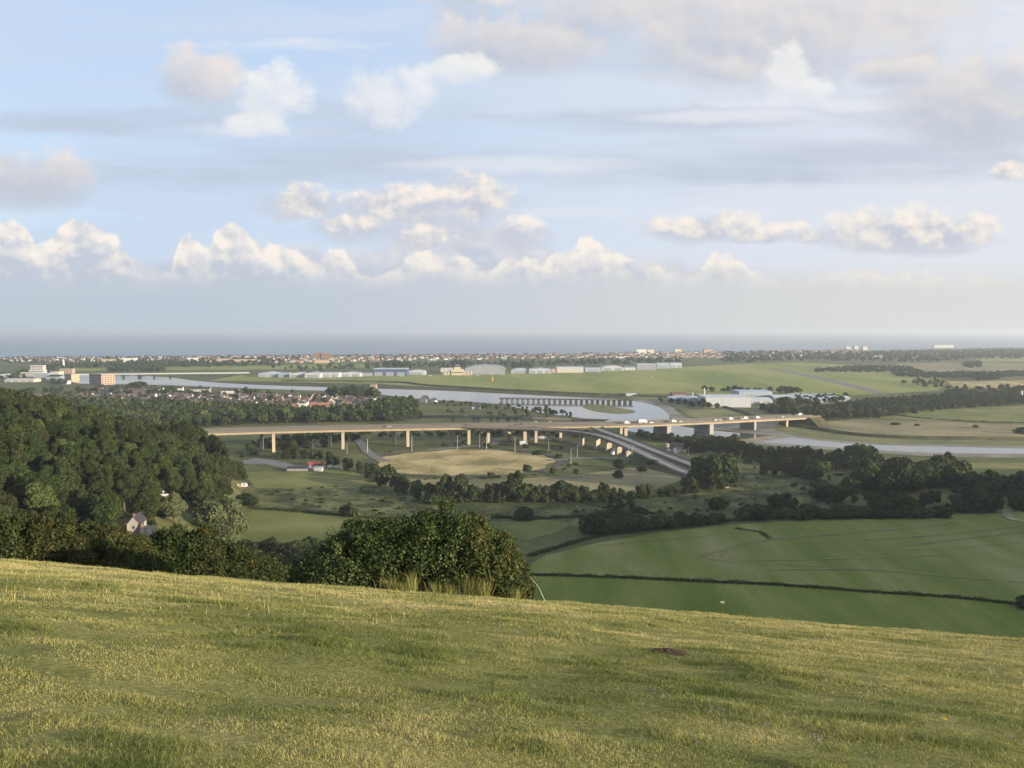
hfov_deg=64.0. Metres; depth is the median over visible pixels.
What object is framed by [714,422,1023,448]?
river bank
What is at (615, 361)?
woodland
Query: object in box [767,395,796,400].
warehouse
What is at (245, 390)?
woodland
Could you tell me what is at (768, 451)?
hedgerow tree
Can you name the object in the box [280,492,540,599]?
bramble bush
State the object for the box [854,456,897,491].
hedgerow tree
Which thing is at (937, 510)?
shrub
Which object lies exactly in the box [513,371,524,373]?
door
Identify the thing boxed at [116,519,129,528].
outbuilding
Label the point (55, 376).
warehouse
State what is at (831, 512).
shrub
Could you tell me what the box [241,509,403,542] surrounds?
field
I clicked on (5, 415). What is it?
woodland tree
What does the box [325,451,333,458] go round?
hedgerow tree
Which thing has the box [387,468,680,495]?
meadow
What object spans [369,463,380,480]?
hedgerow tree
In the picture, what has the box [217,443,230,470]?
woodland tree
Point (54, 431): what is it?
woodland tree
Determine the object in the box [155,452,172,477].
woodland tree
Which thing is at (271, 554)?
hedgerow tree
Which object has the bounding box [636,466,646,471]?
shrub
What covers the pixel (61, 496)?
woodland tree
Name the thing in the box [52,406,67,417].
woodland tree
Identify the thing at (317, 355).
coastal block
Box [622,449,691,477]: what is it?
embankment
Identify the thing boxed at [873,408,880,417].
broadleaf tree
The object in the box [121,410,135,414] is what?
broadleaf tree
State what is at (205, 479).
woodland tree
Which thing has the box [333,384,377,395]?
woodland
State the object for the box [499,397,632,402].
timber footbridge
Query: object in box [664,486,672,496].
hedgerow tree
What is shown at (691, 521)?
shrub
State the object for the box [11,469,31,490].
woodland tree
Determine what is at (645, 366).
hangar
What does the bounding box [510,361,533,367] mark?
woodland
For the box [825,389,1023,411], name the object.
woodland
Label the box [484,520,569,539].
field
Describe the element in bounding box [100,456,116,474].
woodland tree
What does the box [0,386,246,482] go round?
woodland
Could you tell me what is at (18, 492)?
woodland tree
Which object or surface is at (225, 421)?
broadleaf tree
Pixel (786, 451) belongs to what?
hedgerow tree
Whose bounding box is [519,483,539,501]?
hedgerow tree
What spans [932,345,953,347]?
coastal block
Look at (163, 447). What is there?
woodland tree
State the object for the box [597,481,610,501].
hedgerow tree
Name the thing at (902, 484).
hedgerow tree
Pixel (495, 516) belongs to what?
hedge
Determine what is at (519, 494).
hedgerow tree
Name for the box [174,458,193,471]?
woodland tree
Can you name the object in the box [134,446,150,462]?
woodland tree
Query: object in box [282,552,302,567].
hedgerow tree
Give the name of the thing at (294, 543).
hedgerow tree
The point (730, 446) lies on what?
hedgerow tree
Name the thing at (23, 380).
warehouse
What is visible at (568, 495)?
hedgerow tree
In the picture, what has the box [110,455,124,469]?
woodland tree
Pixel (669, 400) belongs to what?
woodland
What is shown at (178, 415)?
broadleaf tree
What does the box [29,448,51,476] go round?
woodland tree
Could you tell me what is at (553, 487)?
hedgerow tree
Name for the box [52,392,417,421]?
woodland
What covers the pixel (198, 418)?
broadleaf tree
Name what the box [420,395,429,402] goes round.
house
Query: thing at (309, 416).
broadleaf tree
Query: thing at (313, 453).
hedgerow tree
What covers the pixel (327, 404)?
long house
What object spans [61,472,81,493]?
woodland tree
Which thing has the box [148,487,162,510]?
woodland tree
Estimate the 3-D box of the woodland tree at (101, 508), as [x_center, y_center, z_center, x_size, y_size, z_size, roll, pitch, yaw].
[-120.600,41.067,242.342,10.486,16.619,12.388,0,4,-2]
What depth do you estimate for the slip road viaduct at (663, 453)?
699.84 m
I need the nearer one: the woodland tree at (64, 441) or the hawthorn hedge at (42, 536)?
the hawthorn hedge at (42, 536)
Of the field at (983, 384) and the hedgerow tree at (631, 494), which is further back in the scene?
the field at (983, 384)
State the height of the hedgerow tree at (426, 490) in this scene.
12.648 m
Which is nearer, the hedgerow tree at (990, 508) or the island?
the hedgerow tree at (990, 508)
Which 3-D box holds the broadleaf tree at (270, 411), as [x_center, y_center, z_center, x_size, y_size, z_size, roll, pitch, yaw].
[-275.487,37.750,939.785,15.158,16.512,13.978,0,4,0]
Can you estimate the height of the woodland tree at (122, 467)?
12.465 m
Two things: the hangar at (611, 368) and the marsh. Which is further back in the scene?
the hangar at (611, 368)
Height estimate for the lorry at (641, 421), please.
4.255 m
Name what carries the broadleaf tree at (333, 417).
on the ground at (356, 453)
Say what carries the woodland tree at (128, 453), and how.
on the ground at (356, 453)
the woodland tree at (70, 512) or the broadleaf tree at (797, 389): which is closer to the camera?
the woodland tree at (70, 512)
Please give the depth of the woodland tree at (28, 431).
308.63 m
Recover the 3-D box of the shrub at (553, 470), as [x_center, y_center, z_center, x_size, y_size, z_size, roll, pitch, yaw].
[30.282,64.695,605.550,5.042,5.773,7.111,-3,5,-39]
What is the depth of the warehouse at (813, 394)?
1284.40 m
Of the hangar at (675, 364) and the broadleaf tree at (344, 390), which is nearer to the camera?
the broadleaf tree at (344, 390)
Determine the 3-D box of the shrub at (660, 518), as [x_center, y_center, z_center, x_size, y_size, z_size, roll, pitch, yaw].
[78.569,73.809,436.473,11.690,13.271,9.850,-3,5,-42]
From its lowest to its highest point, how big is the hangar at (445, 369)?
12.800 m
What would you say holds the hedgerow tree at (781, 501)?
on the ground at (356, 453)
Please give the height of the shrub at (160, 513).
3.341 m
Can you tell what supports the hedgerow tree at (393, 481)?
on the ground at (356, 453)
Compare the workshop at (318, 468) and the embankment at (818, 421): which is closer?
the workshop at (318, 468)
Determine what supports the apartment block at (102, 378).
on the ground at (356, 453)
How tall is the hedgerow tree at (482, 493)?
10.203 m
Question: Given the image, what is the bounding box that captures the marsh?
[204,381,626,397]
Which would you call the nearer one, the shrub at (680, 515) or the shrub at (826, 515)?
the shrub at (680, 515)
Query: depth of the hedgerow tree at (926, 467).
544.03 m
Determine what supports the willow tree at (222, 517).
on the ground at (356, 453)
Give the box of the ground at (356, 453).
[0,347,1023,767]
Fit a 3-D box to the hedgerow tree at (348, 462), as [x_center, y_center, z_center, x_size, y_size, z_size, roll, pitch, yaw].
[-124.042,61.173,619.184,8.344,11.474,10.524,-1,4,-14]
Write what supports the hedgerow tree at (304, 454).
on the ground at (356, 453)
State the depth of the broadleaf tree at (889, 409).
1015.58 m
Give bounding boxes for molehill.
[652,648,688,655]
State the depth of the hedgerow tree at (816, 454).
627.86 m
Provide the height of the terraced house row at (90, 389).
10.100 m
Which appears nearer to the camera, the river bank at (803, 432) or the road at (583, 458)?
the road at (583, 458)
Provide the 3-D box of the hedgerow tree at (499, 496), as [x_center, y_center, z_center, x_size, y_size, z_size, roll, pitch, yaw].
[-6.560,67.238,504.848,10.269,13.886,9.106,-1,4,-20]
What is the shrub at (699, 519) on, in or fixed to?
on the ground at (356, 453)
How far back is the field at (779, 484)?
533.60 m
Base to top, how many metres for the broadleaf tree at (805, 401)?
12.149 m
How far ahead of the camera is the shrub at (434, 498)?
498.70 m
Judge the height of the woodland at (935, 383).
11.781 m
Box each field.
[75,364,391,370]
[241,468,467,519]
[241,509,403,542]
[247,468,367,488]
[478,500,736,526]
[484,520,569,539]
[528,512,1023,601]
[531,575,1023,637]
[675,469,820,509]
[816,420,1023,441]
[857,406,1023,423]
[896,363,1023,373]
[947,381,1023,387]
[970,462,1023,468]
[973,356,1023,361]
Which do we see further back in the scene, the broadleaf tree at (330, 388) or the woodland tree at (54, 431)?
the broadleaf tree at (330, 388)
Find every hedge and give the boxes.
[0,505,179,573]
[144,513,295,581]
[251,507,419,521]
[490,513,590,519]
[525,517,751,556]
[530,572,1017,604]
[732,527,773,538]
[853,414,1023,422]
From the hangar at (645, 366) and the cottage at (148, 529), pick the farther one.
the hangar at (645, 366)
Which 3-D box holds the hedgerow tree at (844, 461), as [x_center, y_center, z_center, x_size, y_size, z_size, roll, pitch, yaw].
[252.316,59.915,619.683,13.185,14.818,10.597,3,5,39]
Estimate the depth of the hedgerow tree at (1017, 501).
478.81 m
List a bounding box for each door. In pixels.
[307,375,317,377]
[374,372,381,375]
[386,372,393,375]
[397,372,404,375]
[409,372,421,374]
[470,369,498,373]
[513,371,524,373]
[640,367,652,369]
[745,395,766,396]
[753,401,760,404]
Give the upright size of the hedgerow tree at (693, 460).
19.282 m
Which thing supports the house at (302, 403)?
on the ground at (356, 453)
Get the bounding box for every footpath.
[705,521,952,554]
[721,555,930,559]
[781,568,991,579]
[863,526,1009,539]
[1001,507,1023,521]
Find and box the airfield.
[210,363,946,394]
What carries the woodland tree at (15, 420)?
on the ground at (356, 453)
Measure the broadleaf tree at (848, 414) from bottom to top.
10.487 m
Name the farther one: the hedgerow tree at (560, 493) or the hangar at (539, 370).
the hangar at (539, 370)
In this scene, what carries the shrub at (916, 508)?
on the ground at (356, 453)
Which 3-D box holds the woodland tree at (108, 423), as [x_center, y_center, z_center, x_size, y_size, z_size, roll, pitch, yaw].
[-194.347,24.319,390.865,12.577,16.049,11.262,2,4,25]
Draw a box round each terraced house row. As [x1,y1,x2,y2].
[84,386,103,391]
[99,389,121,391]
[127,388,145,393]
[143,386,163,391]
[166,386,183,390]
[190,386,210,391]
[211,398,235,400]
[221,388,238,393]
[224,399,244,402]
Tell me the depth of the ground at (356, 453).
9.37 m
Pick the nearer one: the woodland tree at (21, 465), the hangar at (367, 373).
the woodland tree at (21, 465)
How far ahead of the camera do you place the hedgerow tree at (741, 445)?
679.57 m
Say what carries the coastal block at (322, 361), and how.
on the ground at (356, 453)
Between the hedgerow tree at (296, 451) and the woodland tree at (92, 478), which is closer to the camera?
the woodland tree at (92, 478)
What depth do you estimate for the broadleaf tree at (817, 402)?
1108.42 m
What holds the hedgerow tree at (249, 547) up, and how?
on the ground at (356, 453)
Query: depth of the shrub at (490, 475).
585.99 m
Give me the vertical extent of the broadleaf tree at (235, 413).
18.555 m
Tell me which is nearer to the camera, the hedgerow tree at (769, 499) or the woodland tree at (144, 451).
the woodland tree at (144, 451)
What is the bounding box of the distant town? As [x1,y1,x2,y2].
[58,349,861,357]
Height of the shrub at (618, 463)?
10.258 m
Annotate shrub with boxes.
[157,510,164,516]
[236,493,258,505]
[339,502,358,516]
[417,493,442,503]
[463,496,477,502]
[487,472,494,477]
[513,506,533,520]
[523,464,531,471]
[531,450,542,454]
[549,468,556,473]
[554,454,563,457]
[578,517,597,533]
[583,512,605,534]
[599,518,614,532]
[612,458,625,468]
[612,470,622,477]
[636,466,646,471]
[646,519,656,528]
[647,459,657,464]
[650,509,668,528]
[665,520,677,527]
[666,516,681,526]
[673,511,689,526]
[682,516,694,525]
[689,511,705,525]
[701,514,712,523]
[708,497,728,509]
[709,512,726,522]
[733,506,752,519]
[743,504,758,517]
[748,503,769,519]
[756,504,779,518]
[774,508,783,518]
[792,508,814,519]
[797,504,816,517]
[801,503,822,516]
[817,508,830,518]
[817,508,838,517]
[830,504,855,516]
[832,508,854,518]
[851,506,860,517]
[853,505,871,517]
[862,511,876,518]
[873,508,888,518]
[885,509,898,517]
[888,505,903,517]
[903,504,922,517]
[917,508,931,518]
[921,506,938,516]
[931,505,953,517]
[932,507,945,517]
[1012,427,1023,433]
[1015,595,1023,608]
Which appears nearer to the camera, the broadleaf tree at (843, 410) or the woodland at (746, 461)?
the woodland at (746, 461)
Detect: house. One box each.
[299,400,306,406]
[310,402,332,406]
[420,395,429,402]
[471,404,480,408]
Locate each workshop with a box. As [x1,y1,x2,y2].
[286,466,309,470]
[314,466,323,471]
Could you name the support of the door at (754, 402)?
in the warehouse at (758, 400)
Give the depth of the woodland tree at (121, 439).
375.65 m
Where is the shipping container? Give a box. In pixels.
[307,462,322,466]
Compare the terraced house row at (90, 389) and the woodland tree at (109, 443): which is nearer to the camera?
the woodland tree at (109, 443)
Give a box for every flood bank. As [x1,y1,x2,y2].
[281,380,625,395]
[632,395,757,415]
[778,421,1023,440]
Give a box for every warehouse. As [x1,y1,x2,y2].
[5,378,40,381]
[34,373,57,378]
[46,374,63,379]
[50,371,63,373]
[666,396,681,401]
[670,392,686,395]
[681,395,697,403]
[697,394,750,406]
[732,390,771,396]
[751,397,771,404]
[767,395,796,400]
[786,393,812,396]
[799,397,826,402]
[810,393,835,396]
[822,396,850,400]
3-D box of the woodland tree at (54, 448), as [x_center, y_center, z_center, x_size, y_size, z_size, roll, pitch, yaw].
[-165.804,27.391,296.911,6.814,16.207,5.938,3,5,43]
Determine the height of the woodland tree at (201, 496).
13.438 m
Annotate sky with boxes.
[0,0,1023,331]
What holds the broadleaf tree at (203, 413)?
on the ground at (356, 453)
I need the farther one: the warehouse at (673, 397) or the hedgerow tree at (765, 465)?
the warehouse at (673, 397)
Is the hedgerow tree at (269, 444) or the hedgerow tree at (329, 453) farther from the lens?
the hedgerow tree at (269, 444)
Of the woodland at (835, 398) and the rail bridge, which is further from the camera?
the rail bridge
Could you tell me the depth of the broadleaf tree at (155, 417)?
872.74 m
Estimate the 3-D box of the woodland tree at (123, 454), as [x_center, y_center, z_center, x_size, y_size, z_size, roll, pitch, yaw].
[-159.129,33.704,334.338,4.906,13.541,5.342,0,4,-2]
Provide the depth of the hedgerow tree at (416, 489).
512.90 m
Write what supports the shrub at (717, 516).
on the ground at (356, 453)
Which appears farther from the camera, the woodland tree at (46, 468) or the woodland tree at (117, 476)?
the woodland tree at (117, 476)
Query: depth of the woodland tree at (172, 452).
379.85 m
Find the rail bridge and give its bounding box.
[79,372,248,376]
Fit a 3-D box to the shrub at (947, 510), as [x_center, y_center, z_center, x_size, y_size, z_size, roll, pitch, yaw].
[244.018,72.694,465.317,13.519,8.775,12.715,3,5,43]
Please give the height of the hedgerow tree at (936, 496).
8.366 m
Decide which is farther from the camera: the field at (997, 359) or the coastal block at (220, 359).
the field at (997, 359)
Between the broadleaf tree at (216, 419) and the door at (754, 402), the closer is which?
the broadleaf tree at (216, 419)
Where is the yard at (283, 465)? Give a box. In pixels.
[243,458,326,469]
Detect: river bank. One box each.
[628,397,792,422]
[629,399,690,418]
[691,438,1023,457]
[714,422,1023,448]
[772,426,1023,445]
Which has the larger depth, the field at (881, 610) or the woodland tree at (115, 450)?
the woodland tree at (115, 450)
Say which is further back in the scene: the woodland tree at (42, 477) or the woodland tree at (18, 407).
the woodland tree at (18, 407)
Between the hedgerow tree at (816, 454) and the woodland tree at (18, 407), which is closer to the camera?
the woodland tree at (18, 407)
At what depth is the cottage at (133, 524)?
255.11 m
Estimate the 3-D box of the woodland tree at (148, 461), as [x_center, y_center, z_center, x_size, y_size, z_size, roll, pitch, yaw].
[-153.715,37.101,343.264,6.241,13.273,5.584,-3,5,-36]
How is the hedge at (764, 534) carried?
on the ground at (356, 453)
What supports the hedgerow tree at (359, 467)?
on the ground at (356, 453)
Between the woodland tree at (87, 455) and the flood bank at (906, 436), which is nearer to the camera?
the woodland tree at (87, 455)
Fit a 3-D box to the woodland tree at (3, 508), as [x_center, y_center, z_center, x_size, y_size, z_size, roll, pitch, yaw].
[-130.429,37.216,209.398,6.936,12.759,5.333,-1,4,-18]
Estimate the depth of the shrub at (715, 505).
481.24 m
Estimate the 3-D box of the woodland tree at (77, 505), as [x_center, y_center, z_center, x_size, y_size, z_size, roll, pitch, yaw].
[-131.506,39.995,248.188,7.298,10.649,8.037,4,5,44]
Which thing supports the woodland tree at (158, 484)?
on the ground at (356, 453)
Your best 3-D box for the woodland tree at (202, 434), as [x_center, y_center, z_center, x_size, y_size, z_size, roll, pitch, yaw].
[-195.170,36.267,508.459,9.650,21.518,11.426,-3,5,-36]
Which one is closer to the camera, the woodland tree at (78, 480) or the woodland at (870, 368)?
the woodland tree at (78, 480)
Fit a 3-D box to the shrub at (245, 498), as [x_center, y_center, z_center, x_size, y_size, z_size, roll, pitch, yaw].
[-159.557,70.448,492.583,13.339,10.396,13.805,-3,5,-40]
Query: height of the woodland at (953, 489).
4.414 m
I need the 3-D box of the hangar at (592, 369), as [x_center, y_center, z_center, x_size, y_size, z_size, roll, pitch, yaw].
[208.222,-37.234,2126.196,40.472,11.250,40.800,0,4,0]
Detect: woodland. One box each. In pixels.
[0,353,545,363]
[0,356,282,378]
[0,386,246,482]
[12,384,371,403]
[50,378,67,384]
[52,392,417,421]
[107,364,165,371]
[126,381,147,387]
[250,433,340,444]
[272,359,596,370]
[288,429,588,437]
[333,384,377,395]
[383,360,409,366]
[385,395,413,399]
[430,399,547,408]
[451,359,466,366]
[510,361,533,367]
[547,355,681,365]
[606,497,649,514]
[636,429,714,440]
[658,398,673,402]
[686,448,779,460]
[701,385,761,390]
[720,348,1023,361]
[741,455,854,480]
[762,403,809,412]
[785,392,848,401]
[790,479,874,493]
[814,364,921,371]
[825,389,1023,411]
[892,370,1023,377]
[901,377,944,386]
[944,384,1023,393]
[947,488,1010,498]
[962,360,982,367]
[971,371,1001,380]
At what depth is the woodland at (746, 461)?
643.18 m
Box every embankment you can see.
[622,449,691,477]
[783,417,829,426]
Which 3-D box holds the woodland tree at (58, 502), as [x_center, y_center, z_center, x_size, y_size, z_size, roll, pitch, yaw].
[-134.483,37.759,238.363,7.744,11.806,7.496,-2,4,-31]
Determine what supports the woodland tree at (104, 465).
on the ground at (356, 453)
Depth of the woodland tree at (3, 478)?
248.18 m
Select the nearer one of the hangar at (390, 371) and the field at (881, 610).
the field at (881, 610)
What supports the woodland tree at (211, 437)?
on the ground at (356, 453)
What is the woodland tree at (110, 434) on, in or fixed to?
on the ground at (356, 453)
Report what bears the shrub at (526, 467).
on the meadow at (452, 462)
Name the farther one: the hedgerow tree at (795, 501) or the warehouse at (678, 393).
the warehouse at (678, 393)
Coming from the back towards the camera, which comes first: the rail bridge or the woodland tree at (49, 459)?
the rail bridge
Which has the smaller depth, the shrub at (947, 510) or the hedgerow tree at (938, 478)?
the shrub at (947, 510)
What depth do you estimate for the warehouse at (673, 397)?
1222.01 m
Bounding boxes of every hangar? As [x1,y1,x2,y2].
[258,371,281,376]
[278,373,289,376]
[289,372,306,377]
[305,371,322,377]
[322,372,341,376]
[341,371,361,376]
[361,371,372,375]
[373,368,408,375]
[409,369,426,374]
[440,368,452,372]
[464,364,505,373]
[511,368,527,373]
[529,367,550,373]
[556,366,583,372]
[584,367,600,371]
[600,365,623,370]
[623,366,635,369]
[635,363,655,369]
[654,363,669,368]
[667,362,681,367]
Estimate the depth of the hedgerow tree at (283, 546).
378.46 m
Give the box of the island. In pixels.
[582,404,634,413]
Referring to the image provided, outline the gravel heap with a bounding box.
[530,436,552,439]
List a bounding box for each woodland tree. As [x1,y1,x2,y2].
[0,398,10,409]
[0,403,15,411]
[0,410,10,427]
[0,427,9,449]
[0,446,9,479]
[0,463,14,494]
[0,470,6,491]
[0,490,17,514]
[0,504,11,518]
[4,424,25,443]
[4,431,17,451]
[4,443,29,478]
[8,395,19,412]
[8,461,26,483]
[9,444,36,471]
[10,417,23,425]
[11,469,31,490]
[12,404,20,412]
[13,483,27,511]
[16,424,38,450]
[17,401,25,407]
[20,408,32,415]
[21,470,51,487]
[22,481,57,513]
[24,401,41,412]
[25,435,44,466]
[26,419,49,438]
[28,510,37,514]
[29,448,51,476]
[32,413,42,421]
[34,427,47,439]
[37,408,48,413]
[38,412,63,424]
[38,506,44,513]
[40,454,62,465]
[41,404,49,412]
[41,464,55,476]
[42,437,51,445]
[43,474,75,505]
[44,402,56,409]
[44,503,77,521]
[45,438,61,459]
[46,424,64,440]
[47,498,63,510]
[49,457,75,476]
[51,436,66,442]
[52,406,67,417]
[52,485,67,508]
[57,420,78,434]
[57,438,78,454]
[59,442,81,468]
[61,413,81,437]
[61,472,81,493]
[64,498,88,526]
[66,434,73,440]
[67,487,73,497]
[68,453,82,466]
[71,436,96,462]
[72,483,88,499]
[75,461,95,487]
[77,418,92,435]
[79,447,95,461]
[79,521,100,533]
[80,490,117,527]
[84,426,95,440]
[84,479,109,497]
[87,495,122,526]
[88,475,101,483]
[89,459,98,467]
[92,518,117,527]
[93,428,104,454]
[94,419,116,436]
[94,450,103,463]
[95,463,113,477]
[95,468,110,480]
[96,425,109,436]
[99,437,115,455]
[99,470,113,491]
[100,444,110,456]
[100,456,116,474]
[105,430,115,438]
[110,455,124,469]
[111,438,119,454]
[111,473,140,512]
[111,494,123,518]
[112,469,119,476]
[113,471,127,480]
[115,450,127,462]
[116,436,124,451]
[117,463,129,470]
[119,467,156,496]
[121,442,137,452]
[125,449,131,467]
[126,432,140,447]
[127,428,141,441]
[129,451,145,468]
[130,492,152,523]
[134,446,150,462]
[138,463,149,474]
[141,440,160,452]
[141,489,155,508]
[144,457,152,467]
[147,463,158,479]
[147,508,156,524]
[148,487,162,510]
[150,480,162,501]
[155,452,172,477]
[155,462,163,480]
[160,470,184,492]
[161,444,174,450]
[162,467,183,491]
[163,447,172,458]
[169,418,178,425]
[170,448,175,461]
[171,424,187,439]
[171,455,185,463]
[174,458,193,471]
[178,420,190,434]
[179,466,198,500]
[183,477,197,507]
[190,488,211,506]
[194,426,205,442]
[198,464,209,474]
[198,471,213,491]
[206,434,216,445]
[209,437,223,453]
[209,491,229,514]
[214,476,233,495]
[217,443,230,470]
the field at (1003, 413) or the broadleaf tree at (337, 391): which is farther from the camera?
the broadleaf tree at (337, 391)
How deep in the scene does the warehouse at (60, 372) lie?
1958.50 m
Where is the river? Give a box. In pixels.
[74,375,1023,453]
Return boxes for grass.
[0,558,1023,684]
[366,567,523,598]
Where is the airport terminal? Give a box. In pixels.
[443,365,471,374]
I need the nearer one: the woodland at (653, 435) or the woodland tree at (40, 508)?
the woodland tree at (40, 508)
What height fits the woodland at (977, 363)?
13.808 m
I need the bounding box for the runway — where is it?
[772,369,886,392]
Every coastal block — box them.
[123,358,137,361]
[187,357,198,361]
[217,358,230,362]
[231,359,254,362]
[314,353,320,358]
[314,359,328,362]
[321,353,330,358]
[635,349,645,353]
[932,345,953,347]
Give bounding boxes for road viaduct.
[204,413,820,451]
[406,415,608,434]
[432,424,728,487]
[591,419,740,479]
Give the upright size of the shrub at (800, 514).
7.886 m
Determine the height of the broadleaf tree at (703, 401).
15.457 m
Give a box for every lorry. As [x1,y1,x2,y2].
[518,440,527,444]
[637,419,646,422]
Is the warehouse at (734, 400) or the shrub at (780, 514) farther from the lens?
the warehouse at (734, 400)
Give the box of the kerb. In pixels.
[363,448,565,477]
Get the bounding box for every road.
[248,422,311,454]
[354,439,391,461]
[363,448,564,477]
[426,438,502,450]
[546,457,623,460]
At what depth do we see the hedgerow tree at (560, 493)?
501.35 m
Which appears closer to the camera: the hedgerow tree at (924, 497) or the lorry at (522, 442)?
the hedgerow tree at (924, 497)
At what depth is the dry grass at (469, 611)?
17.41 m
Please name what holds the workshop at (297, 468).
on the ground at (356, 453)
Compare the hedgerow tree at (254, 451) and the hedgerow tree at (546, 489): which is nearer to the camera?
the hedgerow tree at (546, 489)
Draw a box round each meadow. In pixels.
[376,449,555,475]
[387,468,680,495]
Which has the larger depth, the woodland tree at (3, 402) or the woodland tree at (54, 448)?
the woodland tree at (3, 402)
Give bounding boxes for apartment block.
[20,365,46,376]
[59,368,74,373]
[64,374,79,381]
[89,373,114,384]
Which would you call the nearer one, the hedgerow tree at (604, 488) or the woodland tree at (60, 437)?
the woodland tree at (60, 437)
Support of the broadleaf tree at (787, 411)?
on the ground at (356, 453)
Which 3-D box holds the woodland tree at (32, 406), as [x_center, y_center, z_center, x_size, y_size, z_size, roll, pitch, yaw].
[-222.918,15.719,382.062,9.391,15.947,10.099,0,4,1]
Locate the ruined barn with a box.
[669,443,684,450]
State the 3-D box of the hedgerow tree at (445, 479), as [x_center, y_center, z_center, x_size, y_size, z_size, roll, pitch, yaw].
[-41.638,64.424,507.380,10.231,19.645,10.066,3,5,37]
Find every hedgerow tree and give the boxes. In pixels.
[238,539,251,545]
[245,443,254,451]
[245,541,258,550]
[249,448,258,454]
[251,540,266,552]
[252,549,262,558]
[260,536,277,551]
[260,551,274,560]
[266,440,275,447]
[269,542,282,556]
[276,450,283,458]
[276,554,287,565]
[277,542,291,555]
[278,441,288,448]
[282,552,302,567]
[283,447,291,458]
[285,540,304,555]
[287,441,297,449]
[291,444,300,458]
[295,538,311,554]
[301,449,308,458]
[302,440,311,447]
[303,549,313,556]
[306,448,318,458]
[306,536,319,552]
[316,540,324,551]
[318,450,323,457]
[321,439,327,446]
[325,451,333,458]
[326,455,333,465]
[333,456,341,465]
[342,457,353,470]
[350,433,357,440]
[356,461,363,471]
[364,462,372,477]
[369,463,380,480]
[375,464,396,486]
[389,475,398,490]
[396,474,410,493]
[410,479,423,498]
[423,482,432,497]
[429,483,442,494]
[437,473,451,498]
[447,480,457,497]
[452,473,468,502]
[463,484,479,499]
[478,487,485,501]
[485,483,495,502]
[494,483,506,502]
[498,480,517,501]
[507,470,523,502]
[513,483,531,499]
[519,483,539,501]
[533,484,544,501]
[541,485,551,501]
[549,484,556,501]
[554,480,569,502]
[562,483,574,501]
[570,485,583,501]
[579,485,590,501]
[586,489,599,500]
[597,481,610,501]
[608,487,616,500]
[617,488,625,499]
[626,491,636,499]
[635,484,647,498]
[645,484,654,497]
[657,489,665,494]
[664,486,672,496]
[666,436,675,442]
[672,485,680,494]
[680,470,702,487]
[680,486,689,494]
[683,438,690,448]
[687,483,698,493]
[688,439,701,452]
[690,455,703,466]
[691,452,737,490]
[700,437,711,452]
[714,436,727,453]
[717,476,730,488]
[723,436,739,455]
[727,466,739,484]
[734,440,746,457]
[746,442,756,457]
[754,444,766,458]
[759,458,771,473]
[765,446,775,459]
[766,495,775,508]
[771,458,781,474]
[772,492,791,508]
[774,446,783,459]
[778,456,794,476]
[782,446,793,460]
[789,497,798,507]
[790,458,802,476]
[791,445,802,461]
[796,457,812,478]
[800,445,812,459]
[803,459,831,478]
[809,448,822,461]
[810,480,830,500]
[822,452,832,465]
[822,484,834,501]
[826,483,854,503]
[828,448,845,469]
[838,454,849,469]
[842,472,868,490]
[844,443,878,470]
[851,495,858,502]
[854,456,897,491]
[859,469,876,491]
[874,453,900,490]
[876,489,908,510]
[881,464,910,491]
[890,456,926,491]
[914,460,933,488]
[918,492,933,503]
[920,457,945,486]
[930,451,957,487]
[930,491,941,502]
[942,456,971,483]
[948,493,964,511]
[955,486,980,512]
[962,471,1000,492]
[968,487,991,513]
[983,493,998,512]
[984,469,1003,493]
[992,497,1004,511]
[993,474,1017,494]
[1007,474,1023,492]
[1010,492,1023,510]
[1016,470,1023,491]
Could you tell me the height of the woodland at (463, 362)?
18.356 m
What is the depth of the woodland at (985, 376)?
1768.61 m
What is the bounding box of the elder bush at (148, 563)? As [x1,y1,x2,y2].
[120,544,176,573]
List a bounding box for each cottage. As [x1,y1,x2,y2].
[126,511,146,536]
[140,523,156,543]
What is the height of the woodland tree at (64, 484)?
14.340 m
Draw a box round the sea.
[0,332,1023,358]
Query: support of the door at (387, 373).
in the hangar at (390, 371)
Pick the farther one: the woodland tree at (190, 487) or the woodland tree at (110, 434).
the woodland tree at (110, 434)
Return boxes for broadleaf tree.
[112,410,123,414]
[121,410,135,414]
[142,414,160,424]
[152,412,163,419]
[165,410,178,415]
[173,413,183,421]
[177,414,191,421]
[193,414,203,425]
[198,410,211,418]
[203,416,211,425]
[212,416,220,424]
[213,408,226,414]
[219,417,230,425]
[231,410,243,421]
[234,415,241,424]
[246,410,255,421]
[250,415,258,423]
[257,412,268,423]
[266,410,278,422]
[267,413,276,423]
[273,409,282,422]
[280,412,288,422]
[281,408,292,422]
[303,409,317,422]
[313,411,322,420]
[325,386,334,395]
[329,414,338,421]
[332,389,340,395]
[341,388,347,396]
[348,389,356,395]
[354,387,361,397]
[361,387,368,397]
[367,388,380,396]
[412,400,418,406]
[700,398,706,405]
[769,406,777,411]
[776,387,783,393]
[777,397,783,406]
[780,397,791,406]
[784,408,790,414]
[793,386,802,392]
[802,398,808,404]
[804,409,810,414]
[814,399,820,405]
[825,410,830,418]
[837,411,845,417]
[840,408,846,417]
[845,412,852,418]
[854,408,860,417]
[856,411,863,417]
[863,411,871,418]
[872,407,884,414]
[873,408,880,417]
[885,407,892,415]
[899,405,908,413]
[911,407,917,412]
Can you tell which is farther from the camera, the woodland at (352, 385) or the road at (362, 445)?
the woodland at (352, 385)
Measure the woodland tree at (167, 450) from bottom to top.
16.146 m
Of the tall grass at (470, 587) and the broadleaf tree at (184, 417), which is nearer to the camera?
the tall grass at (470, 587)
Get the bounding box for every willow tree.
[159,492,187,522]
[191,497,248,537]
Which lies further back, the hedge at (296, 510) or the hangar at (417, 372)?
the hangar at (417, 372)

